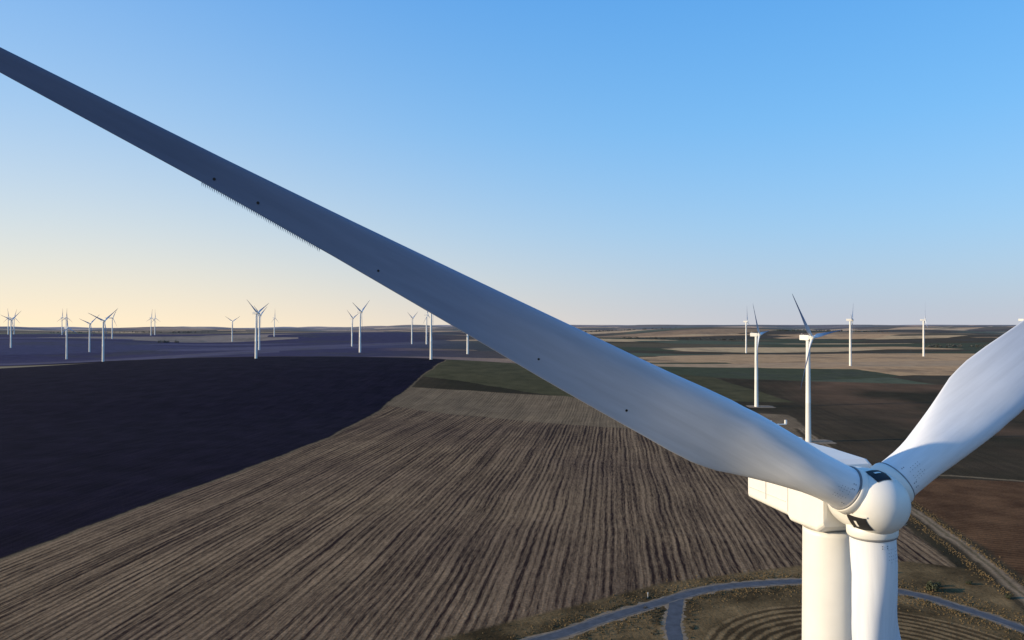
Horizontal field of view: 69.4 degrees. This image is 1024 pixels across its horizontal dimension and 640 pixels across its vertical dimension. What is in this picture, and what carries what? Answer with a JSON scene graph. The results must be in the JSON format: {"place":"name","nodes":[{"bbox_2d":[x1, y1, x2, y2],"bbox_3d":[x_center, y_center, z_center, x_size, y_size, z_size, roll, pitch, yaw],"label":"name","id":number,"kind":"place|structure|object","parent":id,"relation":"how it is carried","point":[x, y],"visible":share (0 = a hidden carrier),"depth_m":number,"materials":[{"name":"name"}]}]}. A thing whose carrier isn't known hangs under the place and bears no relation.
{"place":"outdoors","nodes":[
{"label":"outdoors","id":0,"kind":"place"},
{"bbox_2d":[0,325,1023,639],"bbox_3d":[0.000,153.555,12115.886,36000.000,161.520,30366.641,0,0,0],"label":"ground","id":1,"kind":"structure","parent":0,"point":[290,483],"depth_m":400.66,"materials":[{"name":"brown soil"}]},
{"bbox_2d":[4,311,20,347],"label":"wind turbine","id":2,"kind":"object","parent":1,"relation":"on","point":[11,322],"visible":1,"depth_m":2132.24,"materials":[{"name":"white paint"}]},
{"bbox_2d":[58,319,77,358],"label":"wind turbine","id":3,"kind":"object","parent":1,"relation":"on","point":[66,328],"visible":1,"depth_m":1877.97,"materials":[{"name":"white paint"}]},
{"bbox_2d":[83,315,98,351],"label":"wind turbine","id":4,"kind":"object","parent":1,"relation":"on","point":[89,331],"visible":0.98,"depth_m":2092.22,"materials":[{"name":"white paint"}]},
{"bbox_2d":[89,310,115,361],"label":"wind turbine","id":5,"kind":"object","parent":1,"relation":"on","point":[102,321],"visible":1,"depth_m":1458.40,"materials":[{"name":"white paint"}]},
{"bbox_2d":[228,317,238,341],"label":"wind turbine","id":6,"kind":"object","parent":1,"relation":"on","point":[232,327],"visible":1,"depth_m":2919.18,"materials":[{"name":"white paint"}]},
{"bbox_2d":[247,300,268,358],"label":"wind turbine","id":7,"kind":"object","parent":1,"relation":"on","point":[256,313],"visible":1,"depth_m":1303.29,"materials":[{"name":"white paint"}]},
{"bbox_2d":[254,306,266,349],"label":"wind turbine","id":8,"kind":"object","parent":1,"relation":"on","point":[259,315],"visible":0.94,"depth_m":1698.44,"materials":[{"name":"white paint"}]},
{"bbox_2d":[349,313,358,345],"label":"wind turbine","id":9,"kind":"object","parent":1,"relation":"on","point":[352,318],"visible":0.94,"depth_m":2092.68,"materials":[{"name":"white paint"}]},
{"bbox_2d":[352,300,369,351],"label":"wind turbine","id":10,"kind":"object","parent":1,"relation":"on","point":[360,313],"visible":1,"depth_m":1458.43,"materials":[{"name":"white paint"}]},
{"bbox_2d":[408,313,416,343],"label":"wind turbine","id":11,"kind":"object","parent":1,"relation":"on","point":[411,318],"visible":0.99,"depth_m":2310.44,"materials":[{"name":"white paint"}]},
{"bbox_2d":[424,312,428,343],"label":"wind turbine","id":12,"kind":"object","parent":1,"relation":"on","point":[426,315],"visible":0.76,"depth_m":2015.08,"materials":[{"name":"white paint"}]},
{"bbox_2d":[427,311,431,359],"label":"wind turbine","id":13,"kind":"object","parent":1,"relation":"on","point":[430,336],"visible":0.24,"depth_m":1204.22,"materials":[{"name":"white paint"}]},
{"bbox_2d":[467,335,468,353],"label":"wind turbine","id":14,"kind":"object","parent":1,"relation":"on","point":[467,344],"visible":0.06,"depth_m":1498.28,"materials":[{"name":"white paint"}]},
{"bbox_2d":[0,47,1023,639],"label":"wind turbine","id":15,"kind":"object","parent":1,"relation":"on","point":[848,513],"visible":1,"depth_m":37.75,"materials":[{"name":"white paint"}]},
{"bbox_2d":[58,327,987,346],"bbox_3d":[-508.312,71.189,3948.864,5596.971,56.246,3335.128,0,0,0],"label":"distant trees","id":16,"kind":"object","parent":1,"relation":"on","point":[687,338],"visible":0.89,"depth_m":3283.35,"materials":[{"name":"green plant"}]},
{"bbox_2d":[743,317,748,352],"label":"wind turbine","id":17,"kind":"object","parent":1,"relation":"on","point":[746,322],"visible":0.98,"depth_m":1878.53,"materials":[{"name":"white paint"}]},
{"bbox_2d":[750,306,769,406],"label":"wind turbine","id":18,"kind":"object","parent":1,"relation":"on","point":[757,335],"visible":1,"depth_m":820.05,"materials":[{"name":"white paint"}]},
{"bbox_2d":[746,405,775,407],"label":"gravel pad","id":19,"kind":"object","parent":1,"relation":"on","point":[761,406],"visible":0.92,"depth_m":822.33,"materials":[{"name":"grey gravel"}]},
{"bbox_2d":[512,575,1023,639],"bbox_3d":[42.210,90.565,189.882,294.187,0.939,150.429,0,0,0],"label":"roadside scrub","id":20,"kind":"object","parent":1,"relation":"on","point":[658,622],"visible":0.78,"depth_m":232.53,"materials":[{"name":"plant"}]},
{"bbox_2d":[792,294,839,441],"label":"wind turbine","id":21,"kind":"object","parent":1,"relation":"on","point":[809,338],"visible":0.99,"depth_m":567.04,"materials":[{"name":"white paint"}]},
{"bbox_2d":[803,439,835,443],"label":"gravel pad","id":22,"kind":"object","parent":1,"relation":"on","point":[819,441],"visible":0.56,"depth_m":568.84,"materials":[{"name":"grey gravel"}]},
{"bbox_2d":[846,313,853,365],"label":"wind turbine","id":23,"kind":"object","parent":1,"relation":"on","point":[850,351],"visible":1,"depth_m":1288.52,"materials":[{"name":"white paint"}]},
{"bbox_2d":[920,317,927,355],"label":"wind turbine","id":24,"kind":"object","parent":1,"relation":"on","point":[924,320],"visible":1,"depth_m":1630.21,"materials":[{"name":"white paint"}]},
{"bbox_2d":[925,581,940,591],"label":"shrub","id":25,"kind":"object","parent":1,"relation":"on","point":[931,586],"visible":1,"depth_m":248.53,"materials":[{"name":"green plant"}]},
{"bbox_2d":[0,0,1023,327],"label":"sky","id":26,"kind":"structure","parent":0,"point":[581,162],"materials":[{"name":"blue"}]},
{"bbox_2d":[451,500,1023,639],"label":"dry grass","id":27,"kind":"structure","parent":0,"point":[924,603],"depth_m":244.43,"materials":[{"name":"brown plant"}]},
{"bbox_2d":[519,578,1023,639],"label":"access road","id":28,"kind":"structure","parent":0,"point":[674,604],"depth_m":231.22,"materials":[{"name":"grey gravel"}]}
]}

